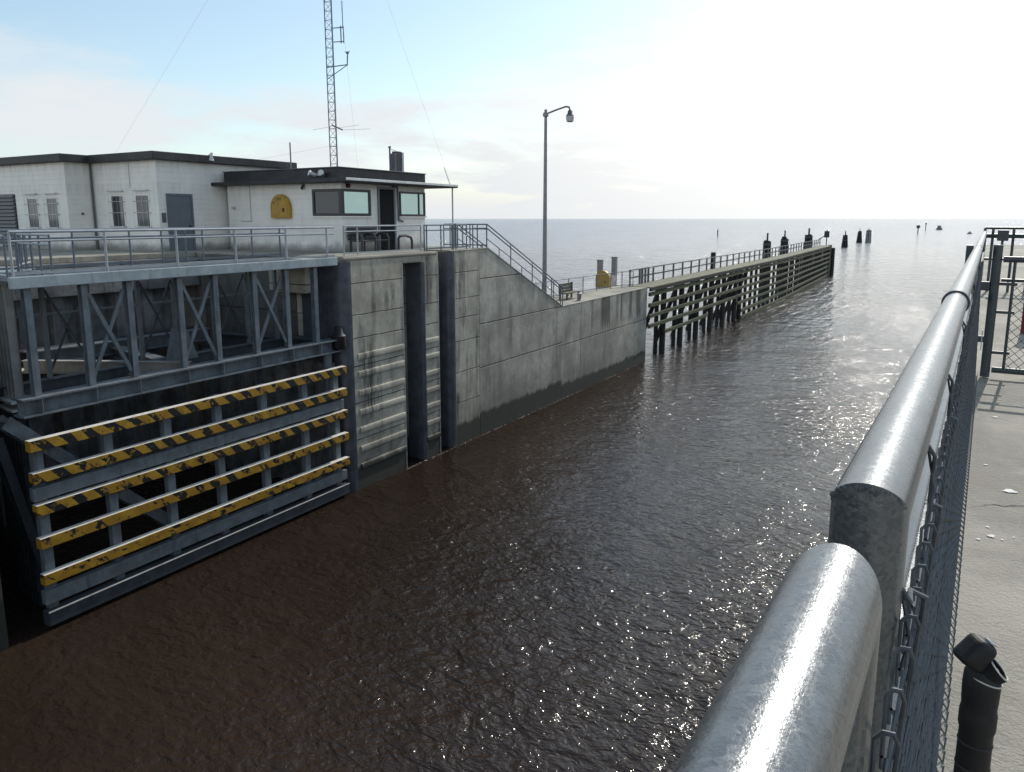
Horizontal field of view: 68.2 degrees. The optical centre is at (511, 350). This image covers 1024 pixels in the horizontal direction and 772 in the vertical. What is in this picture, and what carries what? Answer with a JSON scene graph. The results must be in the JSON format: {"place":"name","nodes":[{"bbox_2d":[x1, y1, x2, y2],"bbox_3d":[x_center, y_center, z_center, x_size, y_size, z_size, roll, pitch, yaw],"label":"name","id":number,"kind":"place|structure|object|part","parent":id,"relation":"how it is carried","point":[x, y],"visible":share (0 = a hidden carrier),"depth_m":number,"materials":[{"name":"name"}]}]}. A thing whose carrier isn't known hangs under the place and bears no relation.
{"place":"outdoors","nodes":[
{"label":"outdoors","id":0,"kind":"place"},
{"bbox_2d":[0,248,249,455],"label":"deck","id":1,"kind":"structure","parent":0,"point":[193,393],"depth_m":29.09,"materials":[{"name":"concrete"}]},
{"bbox_2d":[0,151,296,250],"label":"lock building","id":2,"kind":"structure","parent":1,"relation":"on","point":[150,189],"depth_m":30.39,"materials":[{"name":"white paint"}]},
{"bbox_2d":[22,193,40,228],"bbox_3d":[-19.854,-5.766,31.289,0.960,1.425,0.165,6,11,30],"label":"window","id":3,"kind":"structure","parent":2,"relation":"in","point":[32,204],"depth_m":31.33,"materials":[{"name":"grey glass"}]},
{"bbox_2d":[41,193,60,228],"bbox_3d":[-18.602,-5.640,30.567,0.960,1.425,0.165,6,11,30],"label":"window","id":4,"kind":"structure","parent":2,"relation":"in","point":[52,203],"depth_m":30.60,"materials":[{"name":"grey glass"}]},
{"bbox_2d":[106,190,126,227],"bbox_3d":[-15.759,-5.638,30.174,1.000,1.455,0.165,6,11,30],"label":"window","id":5,"kind":"structure","parent":2,"relation":"in","point":[118,212],"depth_m":30.21,"materials":[{"name":"grey glass"}]},
{"bbox_2d":[130,190,151,227],"bbox_3d":[-14.378,-5.499,29.378,1.000,1.455,0.165,6,11,30],"label":"window","id":6,"kind":"structure","parent":2,"relation":"in","point":[142,201],"depth_m":29.42,"materials":[{"name":"grey glass"}]},
{"bbox_2d":[166,193,195,250],"bbox_3d":[-13.032,-5.054,29.811,0.110,2.210,1.160,6,11,30],"label":"door","id":7,"kind":"structure","parent":2,"relation":"in","point":[180,212],"depth_m":29.80,"materials":[{"name":"grey paint"}]},
{"bbox_2d":[208,152,213,160],"bbox_3d":[-12.158,-7.803,30.436,0.289,0.338,0.278,-4,11,-21],"label":"horn speaker","id":8,"kind":"object","parent":2,"relation":"attached to","point":[211,157],"visible":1,"depth_m":30.36},
{"bbox_2d":[117,0,449,180],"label":"radio mast","id":9,"kind":"object","parent":1,"relation":"on","point":[333,75],"visible":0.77,"depth_m":35.03,"materials":[{"name":"metal"}]},
{"bbox_2d":[194,246,444,450],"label":"paving","id":10,"kind":"structure","parent":0,"point":[199,290],"depth_m":28.67,"materials":[{"name":"concrete"}]},
{"bbox_2d":[211,166,457,251],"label":"control house","id":11,"kind":"structure","parent":10,"relation":"on","point":[374,197],"depth_m":29.83,"materials":[{"name":"white paint"}]},
{"bbox_2d":[270,194,291,217],"bbox_3d":[-9.085,-5.666,29.689,1.020,0.917,0.195,6,11,30],"label":"life ring cabinet","id":12,"kind":"object","parent":11,"relation":"attached to","point":[280,206],"visible":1,"depth_m":29.58,"materials":[{"name":"yellow paint"}]},
{"bbox_3d":[-9.125,-5.654,29.621,0.880,0.778,0.036,6,11,30],"label":"door","id":13,"kind":"part","parent":12,"relation":"part of","materials":[{"name":"yellow paint"}]},
{"bbox_2d":[289,142,291,167],"bbox_3d":[-9.176,-8.005,31.335,0.052,1.200,0.060,6,11,30],"label":"whip antenna","id":14,"kind":"object","parent":11,"relation":"on","point":[290,154],"visible":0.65,"depth_m":31.29,"materials":[{"name":"metal"}]},
{"bbox_2d":[308,170,324,176],"bbox_3d":[-7.285,-6.623,28.252,0.805,0.251,0.341,6,11,30],"label":"flood light","id":15,"kind":"object","parent":11,"relation":"attached to","point":[319,173],"visible":1,"depth_m":28.27,"materials":[{"name":"grey metal"}]},
{"bbox_2d":[311,189,341,217],"bbox_3d":[-6.999,-5.560,28.552,1.550,1.060,0.100,6,11,30],"label":"window","id":16,"kind":"structure","parent":11,"relation":"in","point":[325,202],"depth_m":28.57,"materials":[{"name":"grey glass"}]},
{"bbox_2d":[342,189,372,217],"bbox_3d":[-5.928,-5.618,28.882,0.100,1.060,1.700,6,11,30],"label":"window","id":17,"kind":"structure","parent":11,"relation":"in","point":[356,202],"depth_m":28.88,"materials":[{"name":"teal glass"}]},
{"bbox_2d":[377,187,396,249],"bbox_3d":[-5.045,-5.316,30.498,0.070,2.490,1.090,6,11,30],"label":"door","id":18,"kind":"structure","parent":11,"relation":"in","point":[386,197],"depth_m":30.50,"materials":[{"name":"grey paint"}]},
{"bbox_2d":[388,146,403,171],"bbox_3d":[-4.869,-7.963,31.558,0.300,1.040,0.785,6,11,30],"label":"roof vent","id":19,"kind":"object","parent":11,"relation":"on","point":[396,160],"visible":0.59,"depth_m":31.43,"materials":[{"name":"grey metal"}]},
{"bbox_2d":[399,191,426,217],"bbox_3d":[-4.179,-6.132,31.829,0.100,1.060,1.830,6,11,30],"label":"window","id":20,"kind":"structure","parent":11,"relation":"in","point":[411,204],"depth_m":31.81,"materials":[{"name":"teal glass"}]},
{"bbox_2d":[347,227,389,251],"bbox_3d":[-5.493,-4.278,29.093,0.716,0.928,1.700,6,11,30],"label":"bench","id":21,"kind":"object","parent":10,"relation":"on","point":[362,238],"visible":0.92,"depth_m":28.98,"materials":[{"name":"black metal"}]},
{"bbox_2d":[443,224,485,246],"bbox_3d":[-2.105,-5.142,33.751,2.352,1.028,0.056,6,11,30],"label":"pipe railing","id":22,"kind":"object","parent":10,"relation":"on","point":[469,228],"visible":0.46,"depth_m":33.65,"materials":[{"name":"grey metal"}]},
{"bbox_2d":[0,219,1023,771],"bbox_3d":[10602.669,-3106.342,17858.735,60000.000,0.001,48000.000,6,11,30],"label":"water","id":23,"kind":"structure","parent":0,"point":[588,579],"depth_m":20.50,"materials":[{"name":"brown liquid"}]},
{"bbox_2d":[0,577,8,650],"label":"chamber wall","id":24,"kind":"structure","parent":23,"relation":"in","point":[4,643],"depth_m":16.67,"materials":[{"name":"concrete"}]},
{"bbox_2d":[0,251,334,527],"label":"gate recess","id":25,"kind":"object","parent":23,"relation":"in","point":[63,298],"visible":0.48,"depth_m":26.64,"materials":[{"name":"concrete"}]},
{"bbox_2d":[0,226,349,626],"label":"lock gate","id":26,"kind":"structure","parent":25,"relation":"attached to","point":[134,368],"depth_m":19.83,"materials":[{"name":"grey metal"}]},
{"bbox_2d":[295,248,479,491],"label":"concrete wall","id":27,"kind":"structure","parent":23,"relation":"in","point":[408,356],"depth_m":28.14,"materials":[{"name":"concrete"}]},
{"bbox_2d":[342,225,421,255],"bbox_3d":[-4.557,-3.978,27.084,0.056,1.028,4.292,6,11,30],"label":"pipe railing","id":28,"kind":"object","parent":27,"relation":"on","point":[358,252],"visible":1,"depth_m":26.48,"materials":[{"name":"grey metal"}]},
{"bbox_2d":[397,234,412,249],"bbox_3d":[-4.333,-4.410,30.715,0.100,0.630,0.970,6,11,30],"label":"metal hoop","id":29,"kind":"object","parent":27,"relation":"on","point":[398,239],"visible":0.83,"depth_m":30.47,"materials":[{"name":"metal"}]},
{"bbox_2d":[423,224,453,250],"bbox_3d":[-2.881,-4.471,29.907,0.056,1.028,2.012,6,11,30],"label":"pipe railing","id":30,"kind":"object","parent":27,"relation":"on","point":[452,239],"visible":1,"depth_m":29.99,"materials":[{"name":"grey metal"}]},
{"bbox_2d":[455,224,466,249],"bbox_3d":[-2.099,-4.701,31.225,0.056,1.028,0.832,6,11,30],"label":"pipe railing","id":31,"kind":"object","parent":27,"relation":"on","point":[456,246],"visible":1,"depth_m":31.05,"materials":[{"name":"grey metal"}]},
{"bbox_2d":[454,247,562,434],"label":"stair wall","id":32,"kind":"structure","parent":23,"relation":"in","point":[520,327],"depth_m":35.19,"materials":[{"name":"concrete"}]},
{"bbox_2d":[449,223,535,284],"bbox_3d":[-0.689,-4.016,36.606,0.056,4.268,8.004,6,11,30],"label":"stair railing","id":33,"kind":"object","parent":32,"relation":"on","point":[467,236],"visible":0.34,"depth_m":33.52,"materials":[{"name":"grey metal"}]},
{"bbox_2d":[472,223,562,304],"bbox_3d":[0.502,-3.841,35.607,0.056,4.268,8.554,6,11,30],"label":"stair railing","id":34,"kind":"object","parent":32,"relation":"on","point":[477,224],"visible":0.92,"depth_m":34.80,"materials":[{"name":"grey metal"}]},
{"bbox_2d":[596,259,602,287],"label":"pile post","id":35,"kind":"object","parent":23,"relation":"in","point":[599,264],"visible":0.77,"depth_m":51.29,"materials":[{"name":"metal"}]},
{"bbox_2d":[553,286,646,398],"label":"landing wall","id":36,"kind":"structure","parent":23,"relation":"in","point":[603,333],"depth_m":44.13,"materials":[{"name":"concrete"}]},
{"bbox_2d":[542,106,573,295],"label":"street lamp","id":37,"kind":"object","parent":36,"relation":"on","point":[570,116],"visible":0.77,"depth_m":40.45,"materials":[{"name":"metal"}]},
{"bbox_2d":[558,282,579,299],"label":"timber bench","id":38,"kind":"object","parent":36,"relation":"on","point":[570,290],"visible":0.81,"depth_m":42.71,"materials":[{"name":"grey wood"}]},
{"bbox_2d":[576,293,581,300],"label":"mooring bollard","id":39,"kind":"object","parent":36,"relation":"on","point":[579,296],"visible":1,"depth_m":41.74,"materials":[{"name":"metal"}]},
{"bbox_2d":[534,271,633,297],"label":"fence","id":40,"kind":"object","parent":36,"relation":"on","point":[610,286],"visible":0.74,"depth_m":47.21,"materials":[{"name":"metal"}]},
{"bbox_2d":[596,270,609,287],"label":"life ring cabinet","id":41,"kind":"object","parent":36,"relation":"on","point":[601,280],"visible":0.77,"depth_m":49.75,"materials":[{"name":"yellow paint"}]},
{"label":"door","id":42,"kind":"part","parent":41,"relation":"part of","materials":[{"name":"yellow paint"}]},
{"bbox_2d":[611,257,617,285],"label":"pile post","id":43,"kind":"object","parent":23,"relation":"in","point":[614,268],"visible":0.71,"depth_m":52.23,"materials":[{"name":"metal"}]},
{"bbox_2d":[627,239,834,351],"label":"timber guide wall","id":44,"kind":"structure","parent":23,"relation":"in","point":[818,265],"depth_m":68.60,"materials":[{"name":"brown wood"}]},
{"bbox_2d":[819,230,829,244],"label":"navigation sign","id":45,"kind":"object","parent":44,"relation":"on","point":[826,233],"visible":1,"depth_m":126.84,"materials":[{"name":"grey metal"}]},
{"bbox_2d":[761,233,770,294],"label":"mooring dolphin","id":46,"kind":"object","parent":23,"relation":"in","point":[766,244],"visible":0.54,"depth_m":93.74,"materials":[{"name":"wood"}]},
{"bbox_2d":[778,230,788,287],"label":"mooring dolphin","id":47,"kind":"object","parent":23,"relation":"in","point":[784,240],"visible":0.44,"depth_m":103.39,"materials":[{"name":"wood"}]},
{"bbox_2d":[803,228,812,274],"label":"mooring dolphin","id":48,"kind":"object","parent":23,"relation":"in","point":[809,237],"visible":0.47,"depth_m":119.73,"materials":[{"name":"wood"}]},
{"bbox_2d":[841,231,847,246],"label":"mooring dolphin","id":49,"kind":"object","parent":23,"relation":"in","point":[845,241],"visible":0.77,"depth_m":253.56,"materials":[{"name":"wood"}]},
{"bbox_2d":[856,228,861,241],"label":"mooring dolphin","id":50,"kind":"object","parent":23,"relation":"in","point":[859,237],"visible":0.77,"depth_m":302.74,"materials":[{"name":"wood"}]},
{"bbox_2d":[865,229,871,241],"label":"mooring dolphin","id":51,"kind":"object","parent":23,"relation":"in","point":[868,236],"visible":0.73,"depth_m":302.76,"materials":[{"name":"wood"}]},
{"bbox_2d":[0,0,1023,218],"label":"sky","id":52,"kind":"structure","parent":0,"point":[681,109],"materials":[{"name":"white"}]},
{"bbox_2d":[904,245,1023,771],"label":"deck","id":53,"kind":"structure","parent":0,"point":[991,598],"depth_m":2.99,"materials":[{"name":"concrete"}]},
{"bbox_2d":[672,543,881,771],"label":"pipe rail","id":54,"kind":"object","parent":53,"relation":"on","point":[796,692],"visible":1,"depth_m":0.36,"materials":[{"name":"silver metal"}]},
{"bbox_2d":[828,245,981,771],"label":"pipe rail","id":55,"kind":"object","parent":53,"relation":"on","point":[878,498],"visible":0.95,"depth_m":0.69,"materials":[{"name":"metal"}]},
{"bbox_2d":[869,261,982,771],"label":"chain link fence","id":56,"kind":"object","parent":55,"relation":"attached to","point":[921,692],"visible":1,"depth_m":1.06,"materials":[{"name":"metal"}]},
{"bbox_2d":[965,245,973,262],"bbox_3d":[3.646,-0.755,6.030,0.052,0.170,0.101,6,11,30],"label":"rail bracket","id":57,"kind":"object","parent":55,"relation":"attached to","point":[969,249],"visible":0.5,"depth_m":5.99,"materials":[{"name":"metal"}]},
{"bbox_2d":[953,633,1008,771],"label":"standpipe","id":58,"kind":"object","parent":53,"relation":"on","point":[984,677],"visible":1,"depth_m":1.25,"materials":[{"name":"black plastic"}]},
{"bbox_2d":[975,231,986,280],"bbox_3d":[6.128,-0.991,9.921,0.060,1.042,9.100,6,12,31],"label":"pipe rail","id":59,"kind":"object","parent":53,"relation":"on","point":[981,240],"visible":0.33,"depth_m":9.33,"materials":[{"name":"silver metal"}]},
{"bbox_2d":[976,416,1017,539],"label":"bird droppings","id":60,"kind":"object","parent":53,"relation":"on","point":[1006,490],"visible":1,"depth_m":3.50,"materials":[{"name":"white"}]},
{"bbox_2d":[978,245,1023,376],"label":"gate","id":61,"kind":"structure","parent":53,"relation":"on","point":[991,286],"depth_m":5.90,"materials":[{"name":"metal"}]},
{"bbox_2d":[982,227,1023,292],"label":"cross railing","id":62,"kind":"object","parent":53,"relation":"on","point":[1013,235],"visible":0.59,"depth_m":13.03,"materials":[{"name":"metal"}]},
{"bbox_2d":[997,230,1008,244],"bbox_3d":[8.315,-1.516,12.879,0.160,1.060,0.150,6,11,30],"label":"control box","id":63,"kind":"object","parent":53,"relation":"on","point":[1002,236],"visible":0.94,"depth_m":12.74,"materials":[{"name":"metal"}]},
{"bbox_2d":[1020,303,1023,333],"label":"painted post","id":64,"kind":"object","parent":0,"point":[1022,326],"visible":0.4,"depth_m":8.33,"materials":[{"name":"metal"}]}
]}

